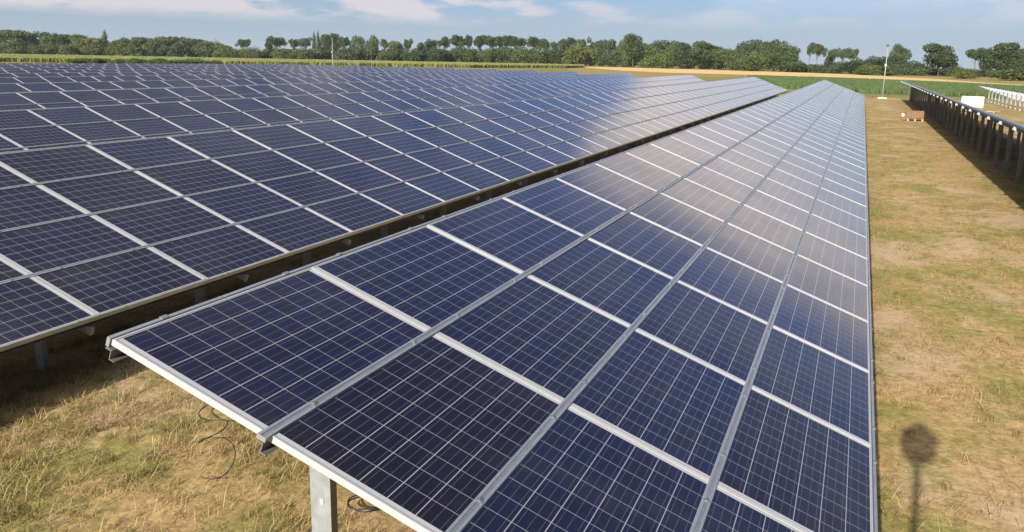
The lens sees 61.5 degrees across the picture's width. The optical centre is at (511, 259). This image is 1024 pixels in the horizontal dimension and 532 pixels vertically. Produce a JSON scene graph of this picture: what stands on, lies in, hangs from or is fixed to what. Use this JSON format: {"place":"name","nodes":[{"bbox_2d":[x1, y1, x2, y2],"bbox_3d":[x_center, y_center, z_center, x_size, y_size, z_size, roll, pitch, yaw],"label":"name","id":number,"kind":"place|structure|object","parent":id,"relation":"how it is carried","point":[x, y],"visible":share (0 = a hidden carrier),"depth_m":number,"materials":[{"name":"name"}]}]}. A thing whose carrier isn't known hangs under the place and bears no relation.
{"place":"outdoors","nodes":[
{"label":"outdoors","id":0,"kind":"place"},
{"bbox_2d":[0,53,584,67],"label":"maize field","id":1,"kind":"structure","parent":0,"point":[46,58],"depth_m":330.24,"materials":[{"name":"green plant"}]},
{"bbox_2d":[0,53,1022,101],"bbox_3d":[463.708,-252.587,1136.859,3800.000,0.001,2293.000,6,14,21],"label":"terrain","id":2,"kind":"structure","parent":0,"point":[707,79],"depth_m":303.20,"materials":[{"name":"green plant"}]},
{"bbox_2d":[0,41,24,53],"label":"bush","id":3,"kind":"object","parent":2,"relation":"on","point":[9,47],"visible":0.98,"depth_m":622.04,"materials":[{"name":"green plant"}]},
{"bbox_2d":[0,29,35,45],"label":"deciduous tree","id":4,"kind":"object","parent":2,"relation":"on","point":[18,36],"visible":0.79,"depth_m":629.81,"materials":[{"name":"green plant"}]},
{"bbox_2d":[25,30,49,46],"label":"deciduous tree","id":5,"kind":"object","parent":2,"relation":"on","point":[33,40],"visible":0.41,"depth_m":638.52,"materials":[{"name":"green plant"}]},
{"bbox_2d":[27,44,57,54],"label":"bush","id":6,"kind":"object","parent":2,"relation":"on","point":[35,49],"visible":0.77,"depth_m":623.34,"materials":[{"name":"green plant"}]},
{"bbox_2d":[37,41,63,54],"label":"bush","id":7,"kind":"object","parent":2,"relation":"on","point":[49,48],"visible":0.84,"depth_m":624.04,"materials":[{"name":"green plant"}]},
{"bbox_2d":[38,33,67,53],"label":"deciduous tree","id":8,"kind":"object","parent":2,"relation":"on","point":[44,39],"visible":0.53,"depth_m":626.01,"materials":[{"name":"green plant"}]},
{"bbox_2d":[48,33,87,44],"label":"deciduous tree","id":9,"kind":"object","parent":2,"relation":"on","point":[63,37],"visible":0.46,"depth_m":627.85,"materials":[{"name":"green plant"}]},
{"bbox_2d":[57,44,81,54],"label":"bush","id":10,"kind":"object","parent":2,"relation":"on","point":[69,49],"visible":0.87,"depth_m":622.09,"materials":[{"name":"green plant"}]},
{"bbox_2d":[67,33,88,53],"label":"deciduous tree","id":11,"kind":"object","parent":2,"relation":"on","point":[76,41],"visible":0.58,"depth_m":624.55,"materials":[{"name":"green plant"}]},
{"bbox_2d":[78,37,105,54],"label":"deciduous tree","id":12,"kind":"object","parent":2,"relation":"on","point":[94,45],"visible":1,"depth_m":615.36,"materials":[{"name":"green plant"}]},
{"bbox_2d":[106,37,129,55],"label":"deciduous tree","id":13,"kind":"object","parent":2,"relation":"on","point":[121,40],"visible":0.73,"depth_m":620.47,"materials":[{"name":"green plant"}]},
{"bbox_2d":[109,42,133,55],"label":"bush","id":14,"kind":"object","parent":2,"relation":"on","point":[119,52],"visible":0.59,"depth_m":619.00,"materials":[{"name":"green plant"}]},
{"bbox_2d":[122,41,146,55],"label":"bush","id":15,"kind":"object","parent":2,"relation":"on","point":[132,49],"visible":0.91,"depth_m":614.90,"materials":[{"name":"green plant"}]},
{"bbox_2d":[146,37,169,55],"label":"deciduous tree","id":16,"kind":"object","parent":2,"relation":"on","point":[153,46],"visible":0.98,"depth_m":610.86,"materials":[{"name":"green plant"}]},
{"bbox_2d":[154,35,189,46],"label":"deciduous tree","id":17,"kind":"object","parent":2,"relation":"on","point":[169,41],"visible":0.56,"depth_m":614.44,"materials":[{"name":"green plant"}]},
{"bbox_2d":[167,40,191,56],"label":"bush","id":18,"kind":"object","parent":2,"relation":"on","point":[178,49],"visible":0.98,"depth_m":605.38,"materials":[{"name":"green plant"}]},
{"bbox_2d":[182,38,206,54],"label":"deciduous tree","id":19,"kind":"object","parent":2,"relation":"on","point":[190,42],"visible":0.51,"depth_m":613.48,"materials":[{"name":"green plant"}]},
{"bbox_2d":[189,41,212,56],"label":"bush","id":20,"kind":"object","parent":2,"relation":"on","point":[199,50],"visible":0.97,"depth_m":607.73,"materials":[{"name":"green plant"}]},
{"bbox_2d":[212,45,237,57],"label":"bush","id":21,"kind":"object","parent":2,"relation":"on","point":[221,53],"visible":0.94,"depth_m":601.05,"materials":[{"name":"green plant"}]},
{"bbox_2d":[246,46,262,57],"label":"bush","id":22,"kind":"object","parent":2,"relation":"on","point":[255,53],"visible":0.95,"depth_m":596.85,"materials":[{"name":"green plant"}]},
{"bbox_2d":[265,36,286,58],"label":"deciduous tree","id":23,"kind":"object","parent":2,"relation":"on","point":[277,41],"visible":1,"depth_m":603.87,"materials":[{"name":"green plant"}]},
{"bbox_2d":[270,47,288,58],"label":"bush","id":24,"kind":"object","parent":2,"relation":"on","point":[279,54],"visible":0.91,"depth_m":593.09,"materials":[{"name":"green plant"}]},
{"bbox_2d":[295,48,324,58],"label":"bush","id":25,"kind":"object","parent":2,"relation":"on","point":[313,53],"visible":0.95,"depth_m":587.14,"materials":[{"name":"green plant"}]},
{"bbox_2d":[319,34,331,58],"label":"deciduous tree","id":26,"kind":"object","parent":2,"relation":"on","point":[325,42],"visible":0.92,"depth_m":594.14,"materials":[{"name":"green plant"}]},
{"bbox_2d":[329,33,340,59],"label":"deciduous tree","id":27,"kind":"object","parent":2,"relation":"on","point":[335,41],"visible":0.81,"depth_m":591.82,"materials":[{"name":"green plant"}]},
{"bbox_2d":[333,46,358,59],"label":"bush","id":28,"kind":"object","parent":2,"relation":"on","point":[344,53],"visible":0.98,"depth_m":578.76,"materials":[{"name":"green plant"}]},
{"bbox_2d":[349,35,365,58],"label":"deciduous tree","id":29,"kind":"object","parent":2,"relation":"on","point":[358,43],"visible":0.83,"depth_m":586.09,"materials":[{"name":"green plant"}]},
{"bbox_2d":[362,34,379,59],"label":"deciduous tree","id":30,"kind":"object","parent":2,"relation":"on","point":[371,47],"visible":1,"depth_m":584.36,"materials":[{"name":"green plant"}]},
{"bbox_2d":[375,48,390,60],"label":"bush","id":31,"kind":"object","parent":2,"relation":"on","point":[383,55],"visible":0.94,"depth_m":581.16,"materials":[{"name":"green plant"}]},
{"bbox_2d":[386,41,403,58],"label":"deciduous tree","id":32,"kind":"object","parent":2,"relation":"on","point":[395,48],"visible":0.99,"depth_m":579.38,"materials":[{"name":"green plant"}]},
{"bbox_2d":[400,47,421,60],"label":"bush","id":33,"kind":"object","parent":2,"relation":"on","point":[411,56],"visible":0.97,"depth_m":574.10,"materials":[{"name":"green plant"}]},
{"bbox_2d":[426,46,449,61],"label":"bush","id":34,"kind":"object","parent":2,"relation":"on","point":[435,54],"visible":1,"depth_m":558.16,"materials":[{"name":"green plant"}]},
{"bbox_2d":[448,34,464,61],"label":"deciduous tree","id":35,"kind":"object","parent":2,"relation":"on","point":[457,41],"visible":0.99,"depth_m":564.38,"materials":[{"name":"green plant"}]},
{"bbox_2d":[453,46,475,61],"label":"bush","id":36,"kind":"object","parent":2,"relation":"on","point":[465,55],"visible":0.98,"depth_m":561.13,"materials":[{"name":"green plant"}]},
{"bbox_2d":[479,48,494,62],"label":"bush","id":37,"kind":"object","parent":2,"relation":"on","point":[487,56],"visible":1,"depth_m":550.79,"materials":[{"name":"green plant"}]},
{"bbox_2d":[482,34,500,48],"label":"deciduous tree","id":38,"kind":"object","parent":2,"relation":"on","point":[489,40],"visible":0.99,"depth_m":557.86,"materials":[{"name":"green plant"}]},
{"bbox_2d":[491,46,512,62],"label":"bush","id":39,"kind":"object","parent":2,"relation":"on","point":[499,55],"visible":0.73,"depth_m":551.31,"materials":[{"name":"green plant"}]},
{"bbox_2d":[508,36,526,46],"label":"deciduous tree","id":40,"kind":"object","parent":2,"relation":"on","point":[514,41],"visible":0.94,"depth_m":551.92,"materials":[{"name":"green plant"}]},
{"bbox_2d":[511,45,530,63],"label":"bush","id":41,"kind":"object","parent":2,"relation":"on","point":[519,51],"visible":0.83,"depth_m":541.66,"materials":[{"name":"green plant"}]},
{"bbox_2d":[524,45,546,63],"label":"bush","id":42,"kind":"object","parent":2,"relation":"on","point":[535,56],"visible":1,"depth_m":536.94,"materials":[{"name":"green plant"}]},
{"bbox_2d":[543,49,561,63],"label":"bush","id":43,"kind":"object","parent":2,"relation":"on","point":[552,59],"visible":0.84,"depth_m":545.42,"materials":[{"name":"green plant"}]},
{"bbox_2d":[685,41,721,68],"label":"deciduous tree","id":44,"kind":"object","parent":2,"relation":"on","point":[701,51],"visible":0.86,"depth_m":460.43,"materials":[{"name":"green plant"}]},
{"bbox_2d":[711,48,732,69],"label":"deciduous tree","id":45,"kind":"object","parent":2,"relation":"on","point":[718,55],"visible":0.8,"depth_m":442.35,"materials":[{"name":"green plant"}]},
{"bbox_2d":[734,39,767,54],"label":"deciduous tree","id":46,"kind":"object","parent":2,"relation":"on","point":[751,46],"visible":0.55,"depth_m":431.63,"materials":[{"name":"green plant"}]},
{"bbox_2d":[763,51,788,71],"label":"bush","id":47,"kind":"object","parent":2,"relation":"on","point":[770,61],"visible":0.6,"depth_m":407.00,"materials":[{"name":"green plant"}]},
{"bbox_2d":[766,39,788,70],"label":"deciduous tree","id":48,"kind":"object","parent":2,"relation":"on","point":[773,45],"visible":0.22,"depth_m":415.86,"materials":[{"name":"green plant"}]},
{"bbox_2d":[769,45,801,71],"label":"deciduous tree","id":49,"kind":"object","parent":2,"relation":"on","point":[790,53],"visible":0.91,"depth_m":401.12,"materials":[{"name":"green plant"}]},
{"bbox_2d":[781,61,806,71],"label":"bush","id":50,"kind":"object","parent":2,"relation":"on","point":[793,66],"visible":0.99,"depth_m":390.53,"materials":[{"name":"green plant"}]},
{"bbox_2d":[811,42,824,72],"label":"deciduous tree","id":51,"kind":"object","parent":2,"relation":"on","point":[818,50],"visible":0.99,"depth_m":387.31,"materials":[{"name":"green plant"}]},
{"bbox_2d":[807,64,834,72],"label":"bush","id":52,"kind":"object","parent":2,"relation":"on","point":[821,69],"visible":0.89,"depth_m":380.52,"materials":[{"name":"green plant"}]},
{"bbox_2d":[827,61,856,73],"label":"bush","id":53,"kind":"object","parent":2,"relation":"on","point":[838,69],"visible":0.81,"depth_m":367.51,"materials":[{"name":"green plant"}]},
{"bbox_2d":[836,60,861,73],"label":"bush","id":54,"kind":"object","parent":2,"relation":"on","point":[850,68],"visible":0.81,"depth_m":363.28,"materials":[{"name":"green plant"}]},
{"bbox_2d":[862,55,882,68],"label":"bush","id":55,"kind":"object","parent":2,"relation":"on","point":[873,61],"visible":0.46,"depth_m":362.30,"materials":[{"name":"green plant"}]},
{"bbox_2d":[877,55,909,70],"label":"deciduous tree","id":56,"kind":"object","parent":2,"relation":"on","point":[890,63],"visible":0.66,"depth_m":354.69,"materials":[{"name":"green plant"}]},
{"bbox_2d":[884,64,912,74],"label":"bush","id":57,"kind":"object","parent":2,"relation":"on","point":[901,69],"visible":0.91,"depth_m":344.40,"materials":[{"name":"green plant"}]},
{"bbox_2d":[888,43,911,63],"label":"deciduous tree","id":58,"kind":"object","parent":2,"relation":"on","point":[900,50],"visible":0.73,"depth_m":356.37,"materials":[{"name":"green plant"}]},
{"bbox_2d":[905,60,928,74],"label":"bush","id":59,"kind":"object","parent":2,"relation":"on","point":[912,65],"visible":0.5,"depth_m":353.73,"materials":[{"name":"green plant"}]},
{"bbox_2d":[910,67,933,75],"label":"bush","id":60,"kind":"object","parent":2,"relation":"on","point":[921,71],"visible":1,"depth_m":339.85,"materials":[{"name":"green plant"}]},
{"bbox_2d":[922,42,958,75],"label":"deciduous tree","id":61,"kind":"object","parent":2,"relation":"on","point":[942,56],"visible":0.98,"depth_m":340.47,"materials":[{"name":"green plant"}]},
{"bbox_2d":[965,47,986,69],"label":"deciduous tree","id":62,"kind":"object","parent":2,"relation":"on","point":[975,55],"visible":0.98,"depth_m":339.16,"materials":[{"name":"green plant"}]},
{"bbox_2d":[978,47,995,76],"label":"deciduous tree","id":63,"kind":"object","parent":2,"relation":"on","point":[984,65],"visible":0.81,"depth_m":336.71,"materials":[{"name":"green plant"}]},
{"bbox_2d":[985,41,1019,71],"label":"deciduous tree","id":64,"kind":"object","parent":2,"relation":"on","point":[1003,53],"visible":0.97,"depth_m":331.40,"materials":[{"name":"green plant"}]},
{"bbox_2d":[1005,49,1023,70],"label":"deciduous tree","id":65,"kind":"object","parent":2,"relation":"on","point":[1017,59],"visible":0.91,"depth_m":328.82,"materials":[{"name":"green plant"}]},
{"bbox_2d":[0,95,1023,531],"bbox_3d":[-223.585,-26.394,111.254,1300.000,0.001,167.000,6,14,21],"label":"ground","id":66,"kind":"structure","parent":0,"point":[954,439],"depth_m":9.29,"materials":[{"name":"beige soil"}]},
{"bbox_2d":[0,63,292,64],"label":"solar panel row","id":67,"kind":"object","parent":66,"relation":"on","point":[144,64],"visible":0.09,"depth_m":109.86,"materials":[{"name":"glass"}]},
{"bbox_2d":[0,64,330,65],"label":"solar panel row","id":68,"kind":"object","parent":66,"relation":"on","point":[138,65],"visible":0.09,"depth_m":97.22,"materials":[{"name":"glass"}]},
{"bbox_2d":[0,66,369,67],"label":"solar panel row","id":69,"kind":"object","parent":66,"relation":"on","point":[158,66],"visible":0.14,"depth_m":91.92,"materials":[{"name":"glass"}]},
{"bbox_2d":[0,67,411,69],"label":"solar panel row","id":70,"kind":"object","parent":66,"relation":"on","point":[95,68],"visible":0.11,"depth_m":85.76,"materials":[{"name":"glass"}]},
{"bbox_2d":[0,68,454,72],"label":"solar panel row","id":71,"kind":"object","parent":66,"relation":"on","point":[102,70],"visible":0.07,"depth_m":76.52,"materials":[{"name":"glass"}]},
{"bbox_2d":[0,69,497,76],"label":"solar panel row","id":72,"kind":"object","parent":66,"relation":"on","point":[154,73],"visible":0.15,"depth_m":68.07,"materials":[{"name":"glass"}]},
{"bbox_2d":[0,70,536,82],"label":"solar panel row","id":73,"kind":"object","parent":66,"relation":"on","point":[100,78],"visible":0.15,"depth_m":58.25,"materials":[{"name":"glass"}]},
{"bbox_2d":[0,72,580,92],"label":"solar panel row","id":74,"kind":"object","parent":66,"relation":"on","point":[50,86],"visible":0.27,"depth_m":47.87,"materials":[{"name":"glass"}]},
{"bbox_2d":[0,73,637,110],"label":"solar panel row","id":75,"kind":"object","parent":66,"relation":"on","point":[30,100],"visible":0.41,"depth_m":37.45,"materials":[{"name":"glass"}]},
{"bbox_2d":[0,75,705,151],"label":"solar panel row","id":76,"kind":"object","parent":66,"relation":"on","point":[27,129],"visible":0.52,"depth_m":26.26,"materials":[{"name":"glass"}]},
{"bbox_2d":[347,494,379,512],"bbox_3d":[-1.132,1.891,6.713,0.308,0.046,0.285,6,14,21],"label":"cable","id":77,"kind":"object","parent":66,"relation":"on","point":[358,509],"visible":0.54,"depth_m":6.60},
{"bbox_2d":[0,77,787,371],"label":"solar panel row","id":78,"kind":"object","parent":66,"relation":"on","point":[92,233],"visible":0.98,"depth_m":13.63,"materials":[{"name":"glass"}]},
{"bbox_2d":[105,80,877,531],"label":"solar panel row","id":79,"kind":"object","parent":66,"relation":"on","point":[673,332],"visible":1,"depth_m":5.82,"materials":[{"name":"glass"}]},
{"bbox_2d":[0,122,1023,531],"bbox_3d":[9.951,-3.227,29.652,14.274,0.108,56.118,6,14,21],"label":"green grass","id":80,"kind":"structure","parent":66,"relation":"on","point":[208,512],"depth_m":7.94,"materials":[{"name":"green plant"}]},
{"bbox_2d":[0,121,1023,531],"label":"cut straw","id":81,"kind":"object","parent":66,"relation":"on","point":[64,421],"visible":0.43,"depth_m":8.11,"materials":[{"name":"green plant"}]},
{"bbox_2d":[902,110,923,120],"bbox_3d":[26.250,-9.439,56.387,1.325,0.655,0.744,7,14,24],"label":"cardboard crate","id":82,"kind":"object","parent":66,"relation":"on","point":[913,114],"visible":1,"depth_m":56.06,"materials":[{"name":"cardboard"}]},
{"bbox_2d":[901,80,1023,183],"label":"solar panel row","id":83,"kind":"object","parent":66,"relation":"on","point":[1012,126],"visible":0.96,"depth_m":37.59,"materials":[{"name":"glass"}]},
{"bbox_2d":[961,96,984,109],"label":"utility cabinet","id":84,"kind":"object","parent":66,"relation":"on","point":[974,101],"visible":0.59,"depth_m":67.46,"materials":[{"name":"white metal"}]},
{"bbox_2d":[979,85,1023,110],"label":"mounting frame","id":85,"kind":"object","parent":66,"relation":"on","point":[1016,96],"visible":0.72,"depth_m":80.57,"materials":[{"name":"metal"}]},
{"bbox_2d":[0,0,1023,69],"label":"sky","id":86,"kind":"structure","parent":0,"point":[867,26],"materials":[{"name":"blue"}]},
{"bbox_2d":[569,66,1023,84],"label":"rough grass field","id":87,"kind":"structure","parent":0,"point":[584,71],"depth_m":263.59,"materials":[{"name":"plant"}]},
{"bbox_2d":[576,47,597,66],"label":"bush","id":88,"kind":"object","parent":87,"relation":"on","point":[590,51],"visible":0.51,"depth_m":523.91,"materials":[{"name":"green plant"}]},
{"bbox_2d":[602,39,616,66],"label":"deciduous tree","id":89,"kind":"object","parent":87,"relation":"on","point":[611,44],"visible":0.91,"depth_m":520.45,"materials":[{"name":"green plant"}]},
{"bbox_2d":[600,50,622,66],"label":"bush","id":90,"kind":"object","parent":87,"relation":"on","point":[612,58],"visible":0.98,"depth_m":512.13,"materials":[{"name":"green plant"}]},
{"bbox_2d":[622,33,644,67],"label":"deciduous tree","id":91,"kind":"object","parent":87,"relation":"on","point":[634,46],"visible":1,"depth_m":496.96,"materials":[{"name":"green plant"}]},
{"bbox_2d":[640,53,657,67],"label":"bush","id":92,"kind":"object","parent":87,"relation":"on","point":[647,62],"visible":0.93,"depth_m":488.98,"materials":[{"name":"green plant"}]},
{"bbox_2d":[649,40,669,67],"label":"deciduous tree","id":93,"kind":"object","parent":87,"relation":"on","point":[657,46],"visible":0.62,"depth_m":490.58,"materials":[{"name":"green plant"}]},
{"bbox_2d":[655,49,676,68],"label":"bush","id":94,"kind":"object","parent":87,"relation":"on","point":[663,60],"visible":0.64,"depth_m":478.34,"materials":[{"name":"green plant"}]},
{"bbox_2d":[669,49,692,68],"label":"bush","id":95,"kind":"object","parent":87,"relation":"on","point":[678,58],"visible":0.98,"depth_m":465.43,"materials":[{"name":"green plant"}]},
{"bbox_2d":[851,68,879,74],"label":"bush","id":96,"kind":"object","parent":87,"relation":"on","point":[865,72],"visible":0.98,"depth_m":328.53,"materials":[{"name":"green plant"}]},
{"bbox_2d":[950,71,980,78],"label":"bush","id":97,"kind":"object","parent":87,"relation":"on","point":[963,75],"visible":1,"depth_m":268.99,"materials":[{"name":"green plant"}]},
{"bbox_2d":[987,69,1023,80],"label":"bush","id":98,"kind":"object","parent":87,"relation":"on","point":[1011,74],"visible":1,"depth_m":249.68,"materials":[{"name":"green plant"}]},
{"bbox_2d":[585,66,1013,84],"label":"stubble field","id":99,"kind":"structure","parent":0,"point":[701,71],"depth_m":318.26,"materials":[{"name":"plant"}]},
{"bbox_2d":[561,42,588,63],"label":"bush","id":100,"kind":"object","parent":99,"relation":"on","point":[573,54],"visible":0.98,"depth_m":515.47,"materials":[{"name":"green plant"}]},
{"bbox_2d":[595,43,611,66],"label":"bush","id":101,"kind":"object","parent":99,"relation":"on","point":[600,61],"visible":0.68,"depth_m":520.83,"materials":[{"name":"green plant"}]},
{"bbox_2d":[724,48,741,69],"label":"bush","id":102,"kind":"object","parent":99,"relation":"on","point":[729,60],"visible":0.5,"depth_m":432.24,"materials":[{"name":"green plant"}]},
{"bbox_2d":[730,52,752,70],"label":"bush","id":103,"kind":"object","parent":99,"relation":"on","point":[739,56],"visible":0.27,"depth_m":426.73,"materials":[{"name":"green plant"}]},
{"bbox_2d":[733,54,765,70],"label":"bush","id":104,"kind":"object","parent":99,"relation":"on","point":[752,64],"visible":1,"depth_m":408.64,"materials":[{"name":"green plant"}]},
{"bbox_2d":[747,75,1023,97],"bbox_3d":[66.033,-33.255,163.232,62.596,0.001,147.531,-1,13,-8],"label":"crop field","id":105,"kind":"structure","parent":0,"point":[905,94],"depth_m":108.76,"materials":[{"name":"green plant"}]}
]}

